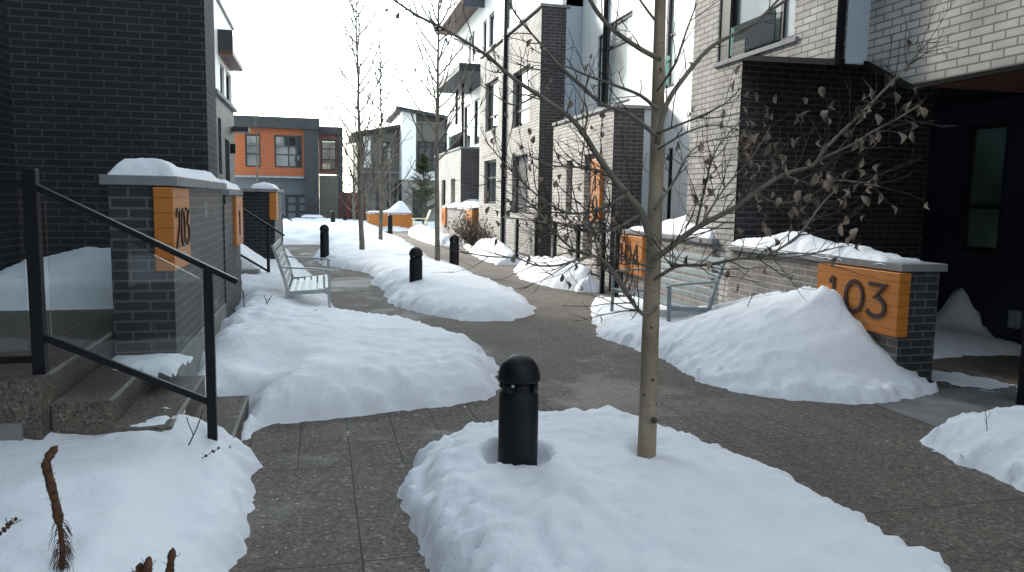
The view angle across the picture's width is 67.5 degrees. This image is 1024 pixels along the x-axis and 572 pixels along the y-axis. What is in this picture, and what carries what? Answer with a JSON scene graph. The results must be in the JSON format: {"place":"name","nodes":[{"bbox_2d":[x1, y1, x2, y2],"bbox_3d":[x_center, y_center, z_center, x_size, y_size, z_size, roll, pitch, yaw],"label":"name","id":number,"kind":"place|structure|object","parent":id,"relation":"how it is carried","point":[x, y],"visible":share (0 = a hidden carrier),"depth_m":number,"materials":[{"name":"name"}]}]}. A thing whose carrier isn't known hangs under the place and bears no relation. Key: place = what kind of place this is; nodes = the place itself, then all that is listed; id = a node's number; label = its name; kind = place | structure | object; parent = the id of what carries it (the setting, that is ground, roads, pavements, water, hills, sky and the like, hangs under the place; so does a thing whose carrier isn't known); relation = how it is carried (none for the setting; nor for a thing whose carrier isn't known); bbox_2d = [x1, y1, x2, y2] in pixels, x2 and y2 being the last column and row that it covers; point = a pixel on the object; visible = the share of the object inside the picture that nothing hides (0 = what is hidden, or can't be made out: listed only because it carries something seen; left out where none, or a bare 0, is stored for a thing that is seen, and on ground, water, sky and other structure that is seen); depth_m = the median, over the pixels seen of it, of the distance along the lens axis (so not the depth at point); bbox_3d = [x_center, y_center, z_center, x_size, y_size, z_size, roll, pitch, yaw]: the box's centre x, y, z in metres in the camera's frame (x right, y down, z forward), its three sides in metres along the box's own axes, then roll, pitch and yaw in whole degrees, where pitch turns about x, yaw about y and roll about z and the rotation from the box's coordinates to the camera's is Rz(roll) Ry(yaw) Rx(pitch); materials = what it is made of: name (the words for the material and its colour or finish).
{"place":"outdoors","nodes":[
{"label":"outdoors","id":0,"kind":"place"},
{"bbox_2d":[234,115,342,218],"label":"house","id":1,"kind":"structure","parent":0,"point":[298,156],"depth_m":45.70,"materials":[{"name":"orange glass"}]},
{"bbox_2d":[245,134,260,166],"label":"window","id":2,"kind":"structure","parent":1,"relation":"in","point":[250,159],"depth_m":45.15,"materials":[{"name":"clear glass"}]},
{"bbox_2d":[274,135,302,167],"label":"window","id":3,"kind":"structure","parent":1,"relation":"in","point":[288,149],"depth_m":45.65,"materials":[{"name":"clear glass"}]},
{"bbox_2d":[285,195,304,218],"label":"door","id":4,"kind":"structure","parent":1,"relation":"in","point":[295,204],"depth_m":46.65,"materials":[{"name":"glass"}]},
{"bbox_2d":[321,140,336,170],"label":"window","id":5,"kind":"structure","parent":1,"relation":"in","point":[328,151],"depth_m":47.19,"materials":[{"name":"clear glass"}]},
{"bbox_2d":[220,0,454,191],"label":"sky","id":6,"kind":"structure","parent":0,"point":[283,46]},
{"bbox_2d":[347,125,399,220],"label":"house","id":7,"kind":"structure","parent":0,"point":[389,134],"depth_m":49.03,"materials":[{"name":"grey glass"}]},
{"bbox_2d":[376,187,379,210],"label":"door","id":8,"kind":"structure","parent":7,"relation":"in","point":[377,206],"depth_m":49.77,"materials":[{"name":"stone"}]},
{"bbox_2d":[382,142,391,165],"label":"window","id":9,"kind":"structure","parent":7,"relation":"in","point":[385,144],"depth_m":48.99,"materials":[{"name":"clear glass"}]},
{"bbox_2d":[385,106,447,221],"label":"house","id":10,"kind":"structure","parent":0,"point":[414,146],"depth_m":48.06,"materials":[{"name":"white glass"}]},
{"bbox_2d":[412,190,425,220],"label":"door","id":11,"kind":"structure","parent":10,"relation":"in","point":[415,211],"depth_m":48.53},
{"bbox_2d":[418,141,445,169],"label":"window","id":12,"kind":"structure","parent":10,"relation":"in","point":[421,145],"depth_m":48.19,"materials":[{"name":"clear glass"}]},
{"bbox_2d":[228,231,1023,571],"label":"path","id":13,"kind":"structure","parent":0,"point":[334,485],"depth_m":5.01,"materials":[{"name":"concrete"}]},
{"bbox_2d":[320,224,328,259],"bbox_3d":[-4.545,-1.002,18.581,0.230,0.990,0.230,-3,7,-31],"label":"bollard","id":14,"kind":"object","parent":13,"relation":"on","point":[324,240],"visible":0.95,"depth_m":18.49,"materials":[{"name":"metal"}]},
{"bbox_2d":[331,211,334,221],"bbox_3d":[-8.640,-3.146,36.972,0.230,0.990,0.230,7,9,41],"label":"bollard","id":15,"kind":"object","parent":13,"relation":"on","point":[332,216],"visible":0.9,"depth_m":36.86,"materials":[{"name":"metal"}]},
{"bbox_2d":[195,248,499,440],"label":"snow bank","id":16,"kind":"structure","parent":13,"relation":"on","point":[280,359],"depth_m":6.30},
{"bbox_2d":[271,237,331,307],"bbox_3d":[-2.798,-0.119,10.303,0.728,0.979,1.770,-1,7,-14],"label":"bench","id":17,"kind":"object","parent":16,"relation":"on","point":[301,279],"visible":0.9,"depth_m":9.89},
{"bbox_2d":[387,214,392,234],"bbox_3d":[-5.166,-2.538,32.471,0.230,0.990,0.230,-4,8,-37],"label":"bollard","id":18,"kind":"object","parent":13,"relation":"on","point":[390,223],"visible":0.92,"depth_m":32.38,"materials":[{"name":"metal"}]},
{"bbox_2d":[409,247,422,281],"bbox_3d":[-1.580,-0.149,12.596,0.230,0.990,0.230,-1,7,-20],"label":"bollard","id":19,"kind":"object","parent":13,"relation":"on","point":[415,263],"visible":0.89,"depth_m":12.49,"materials":[{"name":"metal"}]},
{"bbox_2d":[411,210,430,227],"bbox_3d":[-4.311,-3.064,36.428,0.892,1.126,0.740,-1,7,-14],"label":"garden chair","id":20,"kind":"object","parent":13,"relation":"on","point":[425,220],"visible":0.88,"depth_m":36.22,"materials":[{"name":"beige plastic"}]},
{"bbox_2d":[313,232,536,321],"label":"snow bank","id":21,"kind":"structure","parent":13,"relation":"on","point":[464,295],"depth_m":12.38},
{"bbox_2d":[449,234,459,265],"bbox_3d":[-1.274,-0.643,16.892,0.230,0.990,0.230,-2,7,-25],"label":"bollard","id":22,"kind":"object","parent":13,"relation":"on","point":[454,257],"visible":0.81,"depth_m":16.79,"materials":[{"name":"metal"}]},
{"bbox_2d":[498,354,540,465],"bbox_3d":[0.032,0.853,4.124,0.230,0.990,0.230,-1,7,-14],"label":"bollard","id":23,"kind":"object","parent":13,"relation":"on","point":[519,377],"visible":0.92,"depth_m":4.02,"materials":[{"name":"metal"}]},
{"bbox_2d":[610,251,726,320],"bbox_3d":[1.874,0.070,9.522,0.728,0.979,1.770,-1,7,-14],"label":"bench","id":24,"kind":"object","parent":13,"relation":"on","point":[671,304],"visible":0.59,"depth_m":9.15,"materials":[{"name":"metal"}]},
{"bbox_2d":[397,405,950,571],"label":"snow bank","id":25,"kind":"structure","parent":13,"relation":"on","point":[591,491],"depth_m":3.42,"materials":[{"name":"snow"}]},
{"bbox_2d":[873,385,1017,426],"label":"pavement","id":26,"kind":"structure","parent":0,"point":[939,407],"depth_m":6.28,"materials":[{"name":"concrete"}]},
{"bbox_2d":[931,370,1017,391],"bbox_3d":[4.227,0.936,7.135,1.170,0.140,1.350,-1,7,-14],"label":"snow drift","id":27,"kind":"object","parent":26,"relation":"on","point":[959,379],"visible":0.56,"depth_m":7.10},
{"label":"ground","id":28,"kind":"structure","parent":0,"visible":0},
{"bbox_2d":[0,0,217,270],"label":"townhouse","id":29,"kind":"structure","parent":28,"relation":"on","point":[91,91],"depth_m":7.68,"materials":[{"name":"brick"}]},
{"bbox_2d":[0,309,248,448],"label":"stairs","id":30,"kind":"structure","parent":28,"relation":"on","point":[70,393],"depth_m":4.51,"materials":[{"name":"concrete"}]},
{"bbox_2d":[0,247,112,310],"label":"snow drift","id":31,"kind":"object","parent":30,"relation":"on","point":[79,279],"visible":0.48,"depth_m":6.39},
{"bbox_2d":[0,168,238,440],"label":"stair railing","id":32,"kind":"object","parent":30,"relation":"on","point":[33,188],"visible":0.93,"depth_m":4.06,"materials":[{"name":"metal"}]},
{"bbox_2d":[112,353,193,376],"bbox_3d":[-2.466,0.518,5.128,0.560,0.096,0.560,-1,7,-14],"label":"snow drift","id":33,"kind":"object","parent":30,"relation":"on","point":[168,364],"visible":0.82,"depth_m":5.03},
{"bbox_2d":[150,319,157,351],"bbox_3d":[-2.427,0.338,5.201,0.055,0.223,0.032,4,7,25],"label":"dry twig","id":34,"kind":"object","parent":33,"relation":"on","point":[154,327],"visible":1,"depth_m":5.20,"materials":[{"name":"wood"}]},
{"bbox_2d":[131,407,184,426],"bbox_3d":[-2.060,0.768,4.460,0.240,0.063,0.460,-1,7,-14],"label":"snow drift","id":35,"kind":"object","parent":30,"relation":"on","point":[159,420],"visible":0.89,"depth_m":4.32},
{"bbox_2d":[0,414,262,571],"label":"snow bank","id":36,"kind":"structure","parent":28,"relation":"on","point":[129,500],"depth_m":3.36,"materials":[{"name":"snow"}]},
{"bbox_2d":[0,517,21,535],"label":"dry twig","id":37,"kind":"object","parent":36,"relation":"on","point":[8,525],"visible":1,"depth_m":2.60,"materials":[{"name":"brown plant"}]},
{"bbox_2d":[40,445,74,571],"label":"dried stalk","id":38,"kind":"object","parent":36,"relation":"on","point":[63,549],"visible":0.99,"depth_m":2.60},
{"bbox_2d":[132,562,142,571],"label":"dried stalk","id":39,"kind":"object","parent":36,"relation":"on","point":[138,568],"visible":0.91,"depth_m":1.93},
{"bbox_2d":[140,556,155,571],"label":"dried stalk","id":40,"kind":"object","parent":36,"relation":"on","point":[147,565],"visible":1,"depth_m":1.93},
{"bbox_2d":[162,548,180,571],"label":"dried stalk","id":41,"kind":"object","parent":36,"relation":"on","point":[171,557],"visible":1,"depth_m":1.93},
{"bbox_2d":[186,410,203,444],"bbox_3d":[-1.716,0.830,4.120,0.133,0.306,0.054,-3,8,-35],"label":"dry twig","id":42,"kind":"object","parent":36,"relation":"on","point":[195,429],"visible":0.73,"depth_m":4.13,"materials":[{"name":"brown plant"}]},
{"bbox_2d":[201,446,219,458],"bbox_3d":[-1.633,0.905,4.047,0.195,0.134,0.074,1,6,-3],"label":"dry twig","id":43,"kind":"object","parent":36,"relation":"on","point":[212,450],"visible":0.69,"depth_m":4.02,"materials":[{"name":"brown plant"}]},
{"bbox_2d":[99,174,226,376],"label":"number wall","id":44,"kind":"structure","parent":28,"relation":"on","point":[151,284],"depth_m":5.36,"materials":[{"name":"brick"}]},
{"bbox_2d":[107,158,221,182],"bbox_3d":[-2.884,-0.957,6.572,0.475,0.182,2.675,-1,7,-14],"label":"snow heap","id":45,"kind":"object","parent":44,"relation":"on","point":[149,166],"visible":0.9,"depth_m":5.36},
{"bbox_2d":[213,0,249,183],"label":"townhouse","id":46,"kind":"structure","parent":28,"relation":"on","point":[226,109],"depth_m":18.90,"materials":[{"name":"paint"}]},
{"bbox_2d":[220,66,221,92],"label":"window","id":47,"kind":"structure","parent":46,"relation":"in","point":[220,66],"depth_m":18.84,"materials":[{"name":"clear glass"}]},
{"bbox_2d":[226,73,228,99],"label":"window","id":48,"kind":"structure","parent":46,"relation":"in","point":[227,77],"depth_m":20.27,"materials":[{"name":"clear glass"}]},
{"bbox_2d":[217,29,242,71],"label":"balcony","id":49,"kind":"structure","parent":46,"relation":"attached to","point":[230,53],"depth_m":18.01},
{"bbox_2d":[222,189,243,317],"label":"number wall","id":50,"kind":"structure","parent":28,"relation":"on","point":[232,202],"depth_m":8.91,"materials":[{"name":"brick"}]},
{"bbox_2d":[218,179,239,189],"bbox_3d":[-3.425,-1.179,9.048,0.325,0.165,1.200,-1,7,-14],"label":"snow heap","id":51,"kind":"object","parent":50,"relation":"on","point":[231,185],"visible":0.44,"depth_m":9.04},
{"bbox_2d":[241,259,262,273],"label":"stairs","id":52,"kind":"structure","parent":28,"relation":"on","point":[251,271],"depth_m":12.71,"materials":[{"name":"concrete"}]},
{"bbox_2d":[240,244,271,272],"bbox_3d":[-5.013,-0.525,13.748,1.560,0.934,2.160,-1,7,-14],"label":"snow drift","id":53,"kind":"object","parent":52,"relation":"on","point":[249,253],"visible":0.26,"depth_m":13.32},
{"bbox_2d":[241,208,284,272],"bbox_3d":[-4.402,-0.819,12.756,1.194,1.740,0.062,-1,7,-14],"label":"stair railing","id":54,"kind":"object","parent":52,"relation":"on","point":[267,245],"visible":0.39,"depth_m":12.82,"materials":[{"name":"metal"}]},
{"bbox_2d":[247,84,267,182],"bbox_3d":[-9.391,-4.522,28.203,0.801,5.796,0.768,1,6,-1],"label":"young tree","id":55,"kind":"object","parent":28,"relation":"on","point":[256,157],"visible":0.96,"depth_m":28.12,"materials":[{"name":"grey plant"}]},
{"bbox_2d":[237,188,283,258],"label":"number wall","id":56,"kind":"structure","parent":28,"relation":"on","point":[264,205],"depth_m":15.76,"materials":[{"name":"brick"}]},
{"bbox_2d":[251,182,278,188],"bbox_3d":[-5.351,-2.155,16.674,0.550,0.197,1.850,-1,7,-14],"label":"snow heap","id":57,"kind":"object","parent":56,"relation":"on","point":[263,185],"visible":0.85,"depth_m":15.86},
{"bbox_2d":[301,217,322,218],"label":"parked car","id":58,"kind":"object","parent":28,"relation":"on","point":[311,217],"visible":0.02,"depth_m":43.33,"materials":[{"name":"metal"}]},
{"bbox_2d":[302,215,323,217],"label":"snow heap","id":59,"kind":"object","parent":58,"relation":"on","point":[312,216],"visible":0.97,"depth_m":43.57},
{"bbox_2d":[283,218,384,244],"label":"snow bank","id":60,"kind":"structure","parent":28,"relation":"on","point":[300,231],"depth_m":29.85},
{"bbox_2d":[339,191,365,220],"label":"wooden fence","id":61,"kind":"object","parent":28,"relation":"on","point":[344,209],"visible":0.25,"depth_m":46.04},
{"bbox_2d":[327,116,378,219],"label":"young tree","id":62,"kind":"object","parent":28,"relation":"on","point":[353,193],"visible":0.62,"depth_m":41.73,"materials":[{"name":"brown plant"}]},
{"bbox_2d":[310,0,411,249],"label":"young tree","id":63,"kind":"object","parent":28,"relation":"on","point":[359,168],"visible":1,"depth_m":19.56,"materials":[{"name":"brown plant"}]},
{"bbox_2d":[349,130,400,210],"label":"young tree","id":64,"kind":"object","parent":28,"relation":"on","point":[370,206],"visible":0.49,"depth_m":42.48,"materials":[{"name":"brown plant"}]},
{"bbox_2d":[343,37,428,239],"bbox_3d":[-4.066,-4.489,24.586,1.742,6.729,2.289,6,8,36],"label":"young tree","id":65,"kind":"object","parent":28,"relation":"on","point":[381,198],"visible":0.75,"depth_m":24.22,"materials":[{"name":"brown plant"}]},
{"bbox_2d":[366,212,412,227],"bbox_3d":[-6.211,-3.259,38.783,2.243,0.942,1.580,-1,7,-14],"label":"planter box","id":66,"kind":"object","parent":28,"relation":"on","point":[402,219],"visible":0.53,"depth_m":38.10,"materials":[{"name":"wood"}]},
{"bbox_2d":[367,201,411,213],"bbox_3d":[-6.200,-3.970,38.703,2.280,0.667,1.620,-1,7,-14],"label":"snow heap","id":67,"kind":"object","parent":66,"relation":"on","point":[399,207],"visible":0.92,"depth_m":38.27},
{"bbox_2d":[372,145,410,209],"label":"young tree","id":68,"kind":"object","parent":28,"relation":"on","point":[390,196],"visible":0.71,"depth_m":44.23,"materials":[{"name":"brown plant"}]},
{"bbox_2d":[383,221,434,231],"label":"snow bank","id":69,"kind":"structure","parent":28,"relation":"on","point":[400,229],"depth_m":38.01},
{"bbox_2d":[403,154,434,223],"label":"spruce tree","id":70,"kind":"object","parent":28,"relation":"on","point":[423,165],"visible":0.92,"depth_m":41.12,"materials":[{"name":"green plant"}]},
{"bbox_2d":[378,0,493,260],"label":"young tree","id":71,"kind":"object","parent":28,"relation":"on","point":[437,95],"visible":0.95,"depth_m":16.77,"materials":[{"name":"brown plant"}]},
{"bbox_2d":[408,225,463,245],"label":"snow bank","id":72,"kind":"structure","parent":28,"relation":"on","point":[417,232],"depth_m":29.24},
{"bbox_2d":[434,63,480,231],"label":"townhouse","id":73,"kind":"structure","parent":28,"relation":"on","point":[459,160],"depth_m":29.00,"materials":[{"name":"brick"}]},
{"bbox_2d":[443,180,445,204],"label":"window","id":74,"kind":"structure","parent":73,"relation":"in","point":[444,180],"depth_m":32.54,"materials":[{"name":"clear glass"}]},
{"bbox_2d":[465,104,470,146],"bbox_3d":[-1.748,-6.474,31.071,0.060,1.700,1.400,-1,7,-14],"label":"window","id":75,"kind":"structure","parent":73,"relation":"in","point":[468,108],"depth_m":31.34,"materials":[{"name":"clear glass"}]},
{"bbox_2d":[475,98,479,144],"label":"window","id":76,"kind":"structure","parent":73,"relation":"in","point":[478,100],"depth_m":29.37,"materials":[{"name":"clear glass"}]},
{"bbox_2d":[441,205,478,244],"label":"number wall","id":77,"kind":"structure","parent":28,"relation":"on","point":[453,213],"depth_m":29.02,"materials":[{"name":"grey brick"}]},
{"bbox_2d":[444,199,478,209],"bbox_3d":[-1.452,-3.086,28.613,1.380,0.418,6.480,-1,7,-14],"label":"snow heap","id":78,"kind":"object","parent":77,"relation":"on","point":[473,202],"visible":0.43,"depth_m":27.68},
{"bbox_2d":[445,203,487,245],"bbox_3d":[-1.040,-1.872,24.492,2.166,1.554,2.337,6,8,40],"label":"shrub","id":79,"kind":"object","parent":28,"relation":"on","point":[469,235],"visible":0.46,"depth_m":24.17,"materials":[{"name":"brown plant"}]},
{"bbox_2d":[471,222,496,239],"bbox_3d":[-0.538,-1.430,22.878,1.452,1.049,1.314,-1,7,-14],"label":"shrub","id":80,"kind":"object","parent":28,"relation":"on","point":[485,233],"visible":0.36,"depth_m":22.76,"materials":[{"name":"brown plant"}]},
{"bbox_2d":[464,237,523,264],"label":"snow bank","id":81,"kind":"structure","parent":28,"relation":"on","point":[500,247],"depth_m":20.13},
{"bbox_2d":[451,0,582,257],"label":"townhouse","id":82,"kind":"structure","parent":28,"relation":"on","point":[549,23],"depth_m":19.98,"materials":[{"name":"brick"}]},
{"bbox_2d":[437,0,484,35],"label":"balcony","id":83,"kind":"structure","parent":82,"relation":"attached to","point":[471,7],"depth_m":28.24,"materials":[{"name":"white paint"}]},
{"bbox_2d":[484,20,486,50],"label":"window","id":84,"kind":"structure","parent":82,"relation":"in","point":[485,39],"depth_m":26.36,"materials":[{"name":"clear glass"}]},
{"bbox_2d":[487,160,495,203],"bbox_3d":[-0.547,-3.164,23.316,0.060,1.322,1.688,-1,7,-14],"label":"window","id":85,"kind":"structure","parent":82,"relation":"in","point":[491,165],"depth_m":23.64,"materials":[{"name":"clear glass"}]},
{"bbox_2d":[490,13,493,46],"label":"window","id":86,"kind":"structure","parent":82,"relation":"in","point":[492,16],"depth_m":25.36,"materials":[{"name":"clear glass"}]},
{"bbox_2d":[488,80,497,130],"bbox_3d":[-0.486,-5.409,22.976,0.060,1.461,1.755,-1,7,-14],"label":"window","id":87,"kind":"structure","parent":82,"relation":"in","point":[493,100],"depth_m":23.28,"materials":[{"name":"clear glass"}]},
{"bbox_2d":[508,0,516,28],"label":"window","id":88,"kind":"structure","parent":82,"relation":"in","point":[511,22],"depth_m":22.83,"materials":[{"name":"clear glass"}]},
{"bbox_2d":[516,154,527,213],"bbox_3d":[0.336,-2.632,19.871,0.100,1.502,1.584,-1,7,-14],"label":"window","id":89,"kind":"structure","parent":82,"relation":"in","point":[521,166],"depth_m":20.01,"materials":[{"name":"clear glass"}]},
{"bbox_2d":[516,66,529,126],"bbox_3d":[0.349,-4.828,19.645,0.060,1.443,1.711,-1,7,-14],"label":"window","id":90,"kind":"structure","parent":82,"relation":"in","point":[522,111],"depth_m":19.87,"materials":[{"name":"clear glass"}]},
{"bbox_2d":[501,217,619,297],"bbox_3d":[1.320,-0.853,16.880,1.270,1.290,8.370,-1,7,-14],"label":"metal fence","id":91,"kind":"object","parent":28,"relation":"on","point":[601,276],"visible":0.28,"depth_m":16.03,"materials":[{"name":"metal"}]},
{"bbox_2d":[514,256,622,294],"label":"snow bank","id":92,"kind":"structure","parent":28,"relation":"on","point":[578,274],"depth_m":14.36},
{"bbox_2d":[551,0,694,291],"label":"townhouse","id":93,"kind":"structure","parent":28,"relation":"on","point":[638,22],"depth_m":14.22,"materials":[{"name":"brick"}]},
{"bbox_2d":[571,161,572,211],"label":"window","id":94,"kind":"structure","parent":93,"relation":"in","point":[572,161],"depth_m":16.10,"materials":[{"name":"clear glass"}]},
{"bbox_2d":[598,35,602,106],"bbox_3d":[2.006,-4.736,16.881,0.060,1.546,0.397,-1,7,-14],"label":"window","id":95,"kind":"structure","parent":93,"relation":"in","point":[601,37],"depth_m":17.00,"materials":[{"name":"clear glass"}]},
{"bbox_2d":[605,11,632,104],"bbox_3d":[2.251,-4.644,15.903,0.060,1.767,1.488,-1,7,-14],"label":"window","id":96,"kind":"structure","parent":93,"relation":"in","point":[619,57],"depth_m":15.93,"materials":[{"name":"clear glass"}]},
{"bbox_2d":[667,148,672,219],"bbox_3d":[2.849,-1.793,13.616,0.060,1.301,0.226,-1,7,-14],"label":"window","id":97,"kind":"structure","parent":93,"relation":"in","point":[670,149],"depth_m":13.68,"materials":[{"name":"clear glass"}]},
{"bbox_2d":[667,0,676,87],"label":"window","id":98,"kind":"structure","parent":93,"relation":"in","point":[673,3],"depth_m":13.55,"materials":[{"name":"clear glass"}]},
{"bbox_2d":[619,229,717,306],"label":"number wall","id":99,"kind":"structure","parent":28,"relation":"on","point":[697,248],"depth_m":11.11,"materials":[{"name":"grey brick"}]},
{"bbox_2d":[628,215,713,237],"bbox_3d":[2.448,-0.900,11.391,0.450,0.325,2.825,-1,7,-14],"label":"snow heap","id":100,"kind":"object","parent":99,"relation":"on","point":[667,226],"visible":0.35,"depth_m":11.01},
{"bbox_2d":[385,0,956,458],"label":"young tree","id":101,"kind":"object","parent":28,"relation":"on","point":[653,250],"visible":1,"depth_m":4.10,"materials":[{"name":"brown plant"}]},
{"bbox_2d":[590,285,938,404],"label":"snow bank","id":102,"kind":"structure","parent":28,"relation":"on","point":[820,344],"depth_m":7.03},
{"bbox_2d":[727,244,947,382],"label":"number wall","id":103,"kind":"structure","parent":28,"relation":"on","point":[891,307],"depth_m":6.94,"materials":[{"name":"grey brick"}]},
{"bbox_2d":[729,231,923,264],"bbox_3d":[3.234,-0.454,8.253,0.450,0.255,2.775,-1,7,-14],"label":"snow heap","id":104,"kind":"object","parent":103,"relation":"on","point":[804,244],"visible":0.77,"depth_m":7.98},
{"bbox_2d":[686,0,1023,344],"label":"townhouse","id":105,"kind":"structure","parent":28,"relation":"on","point":[965,179],"depth_m":9.53,"materials":[{"name":"brick"}]},
{"bbox_2d":[731,0,795,57],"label":"window","id":106,"kind":"structure","parent":105,"relation":"in","point":[744,10],"depth_m":8.85,"materials":[{"name":"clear glass"}]},
{"bbox_2d":[920,405,1023,491],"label":"snow bank","id":107,"kind":"structure","parent":28,"relation":"on","point":[995,450],"depth_m":4.84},
{"bbox_2d":[933,288,1020,358],"bbox_3d":[4.571,0.423,9.107,2.600,0.735,2.200,-1,7,-14],"label":"snow drift","id":108,"kind":"object","parent":28,"relation":"on","point":[961,329],"visible":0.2,"depth_m":8.88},
{"bbox_2d":[1016,322,1023,404],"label":"stair railing","id":109,"kind":"object","parent":28,"relation":"on","point":[1020,395],"visible":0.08,"depth_m":6.25,"materials":[{"name":"metal"}]},
{"bbox_3d":[-7.476,-1.171,21.179,2.360,0.760,1.700,-1,7,-14],"label":"stairs","id":110,"kind":"object","parent":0,"visible":0},
{"bbox_2d":[282,215,292,241],"bbox_3d":[-6.562,-1.717,20.669,1.241,1.690,0.062,-1,7,-14],"label":"stair railing","id":111,"kind":"object","parent":110,"relation":"on","point":[282,224],"visible":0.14,"depth_m":20.75,"materials":[{"name":"metal"}]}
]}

